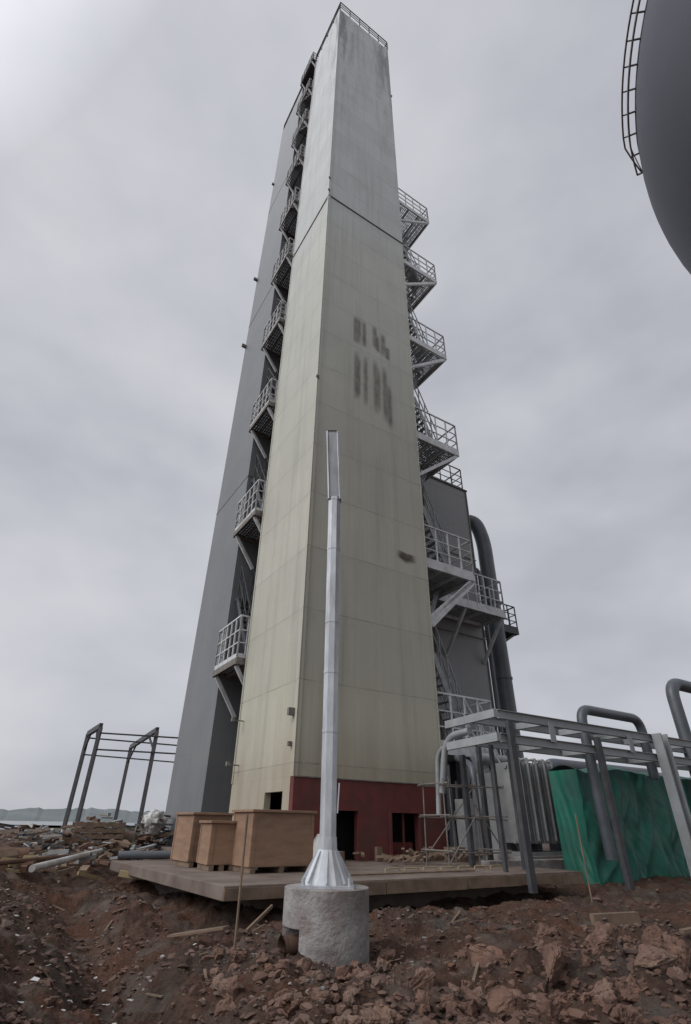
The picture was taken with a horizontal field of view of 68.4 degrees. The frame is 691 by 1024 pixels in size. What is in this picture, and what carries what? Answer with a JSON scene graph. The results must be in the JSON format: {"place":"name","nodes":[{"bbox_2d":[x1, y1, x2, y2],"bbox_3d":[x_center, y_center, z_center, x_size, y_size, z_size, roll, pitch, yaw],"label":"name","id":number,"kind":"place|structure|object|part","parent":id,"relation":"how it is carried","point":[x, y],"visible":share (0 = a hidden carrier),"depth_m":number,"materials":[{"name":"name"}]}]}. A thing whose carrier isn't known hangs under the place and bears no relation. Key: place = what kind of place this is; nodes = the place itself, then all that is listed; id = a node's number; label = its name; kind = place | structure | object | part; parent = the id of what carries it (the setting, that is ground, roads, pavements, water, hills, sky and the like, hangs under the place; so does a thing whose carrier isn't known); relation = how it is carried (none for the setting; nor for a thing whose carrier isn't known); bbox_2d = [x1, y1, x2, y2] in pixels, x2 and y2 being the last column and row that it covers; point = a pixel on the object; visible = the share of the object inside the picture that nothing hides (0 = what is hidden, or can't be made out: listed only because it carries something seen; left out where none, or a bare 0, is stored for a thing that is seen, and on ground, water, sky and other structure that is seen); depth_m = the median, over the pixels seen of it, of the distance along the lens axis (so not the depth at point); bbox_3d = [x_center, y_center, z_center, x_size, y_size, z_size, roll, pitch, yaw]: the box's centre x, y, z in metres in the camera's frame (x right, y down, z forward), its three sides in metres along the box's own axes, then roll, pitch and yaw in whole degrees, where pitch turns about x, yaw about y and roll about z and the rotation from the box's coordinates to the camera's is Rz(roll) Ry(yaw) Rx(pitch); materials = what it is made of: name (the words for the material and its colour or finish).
{"place":"outdoors","nodes":[
{"label":"outdoors","id":0,"kind":"place"},
{"bbox_2d":[0,820,136,825],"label":"water","id":1,"kind":"structure","parent":0,"point":[38,822],"depth_m":161.90,"materials":[{"name":"grey liquid"}]},
{"bbox_2d":[0,807,164,822],"bbox_3d":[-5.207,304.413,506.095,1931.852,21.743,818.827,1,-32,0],"label":"distant hills","id":2,"kind":"structure","parent":0,"point":[38,814],"depth_m":587.00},
{"bbox_2d":[0,820,690,1023],"bbox_3d":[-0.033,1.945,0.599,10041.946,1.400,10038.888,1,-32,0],"label":"ground","id":3,"kind":"structure","parent":0,"point":[183,912],"depth_m":7.57,"materials":[{"name":"red soil"}]},
{"bbox_2d":[0,823,48,842],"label":"scrap pile","id":4,"kind":"object","parent":3,"relation":"on","point":[4,826],"visible":0.18,"depth_m":26.33,"materials":[{"name":"wood"}]},
{"bbox_2d":[0,821,80,856],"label":"scrap pile","id":5,"kind":"object","parent":3,"relation":"on","point":[35,837],"visible":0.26,"depth_m":22.69,"materials":[{"name":"metal"}]},
{"bbox_2d":[4,830,124,859],"bbox_3d":[-10.549,12.808,19.564,5.601,0.990,5.746,28,-40,-36],"label":"scrap pile","id":6,"kind":"object","parent":3,"relation":"on","point":[59,845],"visible":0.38,"depth_m":19.09,"materials":[{"name":"metal"}]},
{"bbox_2d":[0,850,143,879],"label":"scrap pile","id":7,"kind":"object","parent":3,"relation":"on","point":[20,869],"visible":0.58,"depth_m":13.83,"materials":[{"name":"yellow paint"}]},
{"bbox_2d":[60,723,102,833],"bbox_3d":[-19.345,20.030,37.081,0.340,8.180,4.599,21,-37,-29],"label":"steel portal frame","id":8,"kind":"object","parent":3,"relation":"on","point":[97,729],"visible":0.86,"depth_m":37.45,"materials":[{"name":"grey metal"}]},
{"bbox_2d":[0,847,170,871],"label":"loose pipes","id":9,"kind":"object","parent":3,"relation":"on","point":[52,861],"visible":0.77,"depth_m":14.88,"materials":[{"name":"grey metal"}]},
{"bbox_2d":[70,822,125,851],"bbox_3d":[-10.092,13.205,20.559,1.880,1.160,1.400,17,-35,-24],"label":"timber pallet stack","id":10,"kind":"object","parent":3,"relation":"on","point":[104,836],"visible":0.53,"depth_m":20.21,"materials":[{"name":"brown wood"}]},
{"bbox_2d":[0,882,196,1023],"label":"litter","id":11,"kind":"object","parent":3,"relation":"on","point":[34,978],"visible":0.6,"depth_m":5.74,"materials":[{"name":"white paper"}]},
{"bbox_2d":[34,813,164,848],"bbox_3d":[-12.199,15.644,24.807,9.776,1.695,9.032,-27,-41,37],"label":"scrap pile","id":12,"kind":"object","parent":3,"relation":"on","point":[95,819],"visible":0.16,"depth_m":24.89,"materials":[{"name":"wood"}]},
{"bbox_2d":[39,838,164,866],"bbox_3d":[-8.264,12.040,18.026,4.236,0.827,6.235,20,-36,-28],"label":"scrap pile","id":13,"kind":"object","parent":3,"relation":"on","point":[112,854],"visible":0.52,"depth_m":17.20,"materials":[{"name":"metal"}]},
{"bbox_2d":[116,826,136,842],"bbox_3d":[-9.134,13.604,21.123,0.700,0.991,0.992,10,-33,-15],"label":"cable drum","id":14,"kind":"object","parent":3,"relation":"on","point":[129,836],"visible":0.38,"depth_m":21.00,"materials":[{"name":"brown wood"}]},
{"bbox_2d":[113,727,158,834],"bbox_3d":[-17.238,22.556,41.126,0.328,8.180,11.764,17,-35,-24],"label":"steel portal frame","id":15,"kind":"object","parent":3,"relation":"on","point":[154,732],"visible":0.81,"depth_m":38.93,"materials":[{"name":"grey metal"}]},
{"bbox_2d":[84,732,177,762],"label":"steel purlins","id":16,"kind":"object","parent":15,"relation":"attached to","point":[134,742],"visible":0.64,"depth_m":38.83,"materials":[{"name":"grey metal"}]},
{"bbox_2d":[125,815,173,850],"bbox_3d":[-9.984,16.072,25.396,5.095,1.720,5.638,-9,-33,15],"label":"scrap pile","id":17,"kind":"object","parent":3,"relation":"on","point":[147,838],"visible":0.38,"depth_m":24.75,"materials":[{"name":"metal"}]},
{"bbox_2d":[140,809,166,835],"bbox_3d":[-9.460,15.347,25.102,1.205,1.212,1.403,1,-32,0],"label":"sheeted bundle","id":18,"kind":"object","parent":17,"relation":"on","point":[153,816],"visible":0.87,"depth_m":24.72,"materials":[{"name":"white plastic"}]},
{"bbox_2d":[0,878,457,1023],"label":"pale stones","id":19,"kind":"object","parent":3,"relation":"on","point":[289,983],"visible":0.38,"depth_m":6.72,"materials":[{"name":"stone"}]},
{"bbox_2d":[233,814,248,947],"bbox_3d":[-1.525,5.527,7.327,0.034,2.022,0.137,7,-32,-10],"label":"marker stake","id":20,"kind":"object","parent":3,"relation":"on","point":[240,887],"visible":0.65,"depth_m":7.40,"materials":[{"name":"brown wood"}]},
{"bbox_2d":[198,947,387,1023],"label":"rocks","id":21,"kind":"object","parent":3,"relation":"on","point":[368,1014],"visible":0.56,"depth_m":5.05,"materials":[{"name":"stone"}]},
{"bbox_2d":[277,883,368,966],"bbox_3d":[-0.289,5.883,6.945,1.226,1.250,1.200,1,-32,0],"label":"concrete pole foundation","id":22,"kind":"object","parent":3,"relation":"on","point":[328,926],"visible":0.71,"depth_m":6.67,"materials":[{"name":"concrete"}]},
{"bbox_2d":[298,430,353,889],"bbox_3d":[-0.206,1.817,9.447,0.760,8.300,0.760,1,-32,0],"label":"galvanised lamp post","id":23,"kind":"object","parent":22,"relation":"on","point":[327,868],"visible":1,"depth_m":8.38,"materials":[{"name":"silver metal"}]},
{"bbox_2d":[148,881,528,910],"bbox_3d":[-0.934,15.134,21.148,16.600,1.160,20.500,19,-36,-27],"label":"footing","id":24,"kind":"object","parent":3,"relation":"on","point":[419,900],"depth_m":12.45,"materials":[{"name":"concrete"}]},
{"bbox_2d":[109,845,581,901],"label":"deck","id":25,"kind":"structure","parent":24,"relation":"on","point":[213,884],"depth_m":12.39,"materials":[{"name":"concrete"}]},
{"bbox_2d":[170,812,233,867],"bbox_3d":[-4.038,9.148,14.255,1.220,1.240,1.520,20,-37,-28],"label":"plywood crate","id":26,"kind":"object","parent":25,"relation":"on","point":[185,840],"visible":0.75,"depth_m":13.88,"materials":[{"name":"brown wood"}]},
{"bbox_2d":[196,820,236,870],"bbox_3d":[-3.281,8.560,13.096,0.840,1.050,1.120,17,-35,-24],"label":"plywood crate","id":27,"kind":"object","parent":25,"relation":"on","point":[215,845],"visible":0.88,"depth_m":12.76,"materials":[{"name":"brown wood"}]},
{"bbox_2d":[160,87,309,845],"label":"grey cold box tower","id":28,"kind":"structure","parent":25,"relation":"on","point":[201,778],"depth_m":31.02,"materials":[{"name":"metal"}]},
{"bbox_2d":[212,51,316,716],"bbox_3d":[-4.322,-20.755,42.809,2.545,82.087,3.420,19,-36,-27],"label":"stair bay","id":29,"kind":"object","parent":28,"relation":"attached to","point":[232,667],"visible":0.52,"depth_m":33.68,"materials":[{"name":"metal"}]},
{"bbox_2d":[232,809,317,873],"bbox_3d":[-1.869,8.380,13.003,1.840,1.300,1.320,20,-36,-28],"label":"plywood crate","id":30,"kind":"object","parent":25,"relation":"on","point":[278,841],"visible":0.88,"depth_m":12.58,"materials":[{"name":"brown wood"}]},
{"bbox_2d":[225,2,446,860],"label":"cream cold box tower","id":31,"kind":"structure","parent":25,"relation":"on","point":[345,371],"depth_m":24.35,"materials":[{"name":"metal"}]},
{"bbox_2d":[389,809,422,855],"bbox_3d":[1.965,11.571,18.341,1.440,1.430,0.770,19,-36,-27],"label":"window frame","id":32,"kind":"structure","parent":31,"relation":"in","point":[395,847],"depth_m":18.15,"materials":[{"name":"metal"}]},
{"bbox_2d":[313,834,468,862],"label":"loose boards","id":33,"kind":"object","parent":25,"relation":"on","point":[378,850],"visible":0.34,"depth_m":16.77,"materials":[{"name":"brown wood"}]},
{"bbox_2d":[223,873,583,900],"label":"formwork boards","id":34,"kind":"object","parent":25,"relation":"attached to","point":[393,887],"visible":0.83,"depth_m":11.66,"materials":[{"name":"brown wood"}]},
{"bbox_2d":[353,747,493,863],"bbox_3d":[3.609,10.539,18.533,3.120,3.624,8.231,-25,-40,36],"label":"site material stack","id":35,"kind":"object","parent":25,"relation":"on","point":[455,779],"visible":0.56,"depth_m":18.15,"materials":[{"name":"metal"}]},
{"bbox_2d":[346,865,502,875],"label":"pipe hoops","id":36,"kind":"object","parent":25,"relation":"on","point":[404,872],"visible":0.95,"depth_m":12.84,"materials":[{"name":"yellow paint"}]},
{"bbox_2d":[422,461,500,783],"bbox_3d":[3.088,7.446,33.232,8.930,24.234,7.600,19,-36,-27],"label":"grey equipment box","id":37,"kind":"object","parent":25,"relation":"on","point":[468,651],"visible":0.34,"depth_m":31.28,"materials":[{"name":"metal"}]},
{"bbox_2d":[469,515,523,761],"bbox_3d":[9.692,9.511,33.479,4.563,21.169,2.386,19,-36,-27],"label":"vent pipe","id":38,"kind":"object","parent":37,"relation":"attached to","point":[502,683],"visible":0.59,"depth_m":33.42,"materials":[{"name":"grey metal"}]},
{"bbox_2d":[417,776,511,865],"bbox_3d":[3.743,9.687,16.073,2.801,2.455,1.400,19,-36,-27],"label":"tube scaffold","id":39,"kind":"object","parent":25,"relation":"on","point":[445,816],"visible":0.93,"depth_m":15.80,"materials":[{"name":"metal"}]},
{"bbox_2d":[455,799,477,858],"bbox_3d":[4.505,11.726,18.836,0.450,1.900,0.630,19,-36,-27],"label":"electrical cabinet","id":40,"kind":"object","parent":25,"relation":"on","point":[461,830],"visible":0.21,"depth_m":18.80,"materials":[{"name":"metal"}]},
{"bbox_3d":[4.518,11.757,18.792,0.350,1.800,0.580,19,-36,-27],"label":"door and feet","id":41,"kind":"part","parent":40,"relation":"part of","materials":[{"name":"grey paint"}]},
{"bbox_2d":[398,188,542,850],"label":"access stair platforms","id":42,"kind":"object","parent":25,"relation":"on","point":[445,579],"visible":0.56,"depth_m":30.23,"materials":[{"name":"white paint"}]},
{"bbox_2d":[481,854,564,869],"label":"equipment plinth","id":43,"kind":"structure","parent":25,"relation":"on","point":[553,862],"depth_m":16.91,"materials":[{"name":"concrete"}]},
{"bbox_2d":[476,753,562,855],"bbox_3d":[6.620,11.007,19.329,2.550,3.292,2.200,19,-36,-27],"label":"transformer radiator","id":44,"kind":"object","parent":43,"relation":"on","point":[540,812],"visible":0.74,"depth_m":18.62,"materials":[{"name":"metal"}]},
{"bbox_2d":[444,755,647,861],"bbox_3d":[10.275,13.094,22.617,16.110,3.700,3.899,19,-36,-27],"label":"process piping","id":45,"kind":"object","parent":25,"relation":"on","point":[555,762],"visible":0.27,"depth_m":19.72,"materials":[{"name":"grey paint"}]},
{"bbox_2d":[0,872,690,1023],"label":"soil clods","id":46,"kind":"object","parent":3,"relation":"on","point":[330,1009],"visible":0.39,"depth_m":5.33,"materials":[{"name":"brown soil"}]},
{"bbox_2d":[0,841,690,1023],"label":"soil clods","id":47,"kind":"object","parent":3,"relation":"on","point":[577,1015],"visible":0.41,"depth_m":5.59,"materials":[{"name":"brown soil"}]},
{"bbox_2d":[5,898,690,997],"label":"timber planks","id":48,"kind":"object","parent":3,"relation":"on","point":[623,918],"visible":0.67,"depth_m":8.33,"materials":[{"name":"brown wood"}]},
{"bbox_2d":[212,921,690,1017],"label":"rocks","id":49,"kind":"object","parent":3,"relation":"on","point":[658,947],"visible":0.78,"depth_m":5.46,"materials":[{"name":"stone"}]},
{"bbox_2d":[311,929,690,1023],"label":"rocks","id":50,"kind":"object","parent":3,"relation":"on","point":[628,989],"visible":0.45,"depth_m":4.72,"materials":[{"name":"stone"}]},
{"bbox_2d":[435,709,690,892],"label":"steel pipe rack","id":51,"kind":"object","parent":3,"relation":"on","point":[664,746],"visible":0.93,"depth_m":15.85,"materials":[{"name":"grey metal"}]},
{"bbox_2d":[665,678,690,776],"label":"insulated pipe arch","id":52,"kind":"structure","parent":51,"relation":"attached to","point":[674,687],"depth_m":21.81,"materials":[{"name":"grey paint"}]},
{"bbox_2d":[575,814,592,902],"bbox_3d":[5.365,7.963,11.361,0.028,2.100,0.032,1,-32,0],"label":"marker stake","id":53,"kind":"object","parent":3,"relation":"on","point":[583,859],"visible":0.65,"depth_m":11.44,"materials":[{"name":"brown wood"}]},
{"bbox_2d":[577,705,659,859],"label":"insulated pipe arch","id":54,"kind":"structure","parent":3,"relation":"on","point":[583,711],"depth_m":17.18,"materials":[{"name":"grey paint"}]},
{"bbox_2d":[548,765,690,884],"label":"green tarpaulin cover","id":55,"kind":"object","parent":3,"relation":"on","point":[652,840],"visible":0.72,"depth_m":17.42,"materials":[{"name":"green fabric"}]},
{"bbox_2d":[621,0,690,273],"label":"spherical tank","id":56,"kind":"object","parent":3,"relation":"on","point":[662,89],"visible":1,"depth_m":17.01,"materials":[{"name":"metal"}]},
{"bbox_2d":[0,0,690,811],"label":"sky","id":57,"kind":"structure","parent":0,"point":[140,140],"materials":[{"name":"grey"}]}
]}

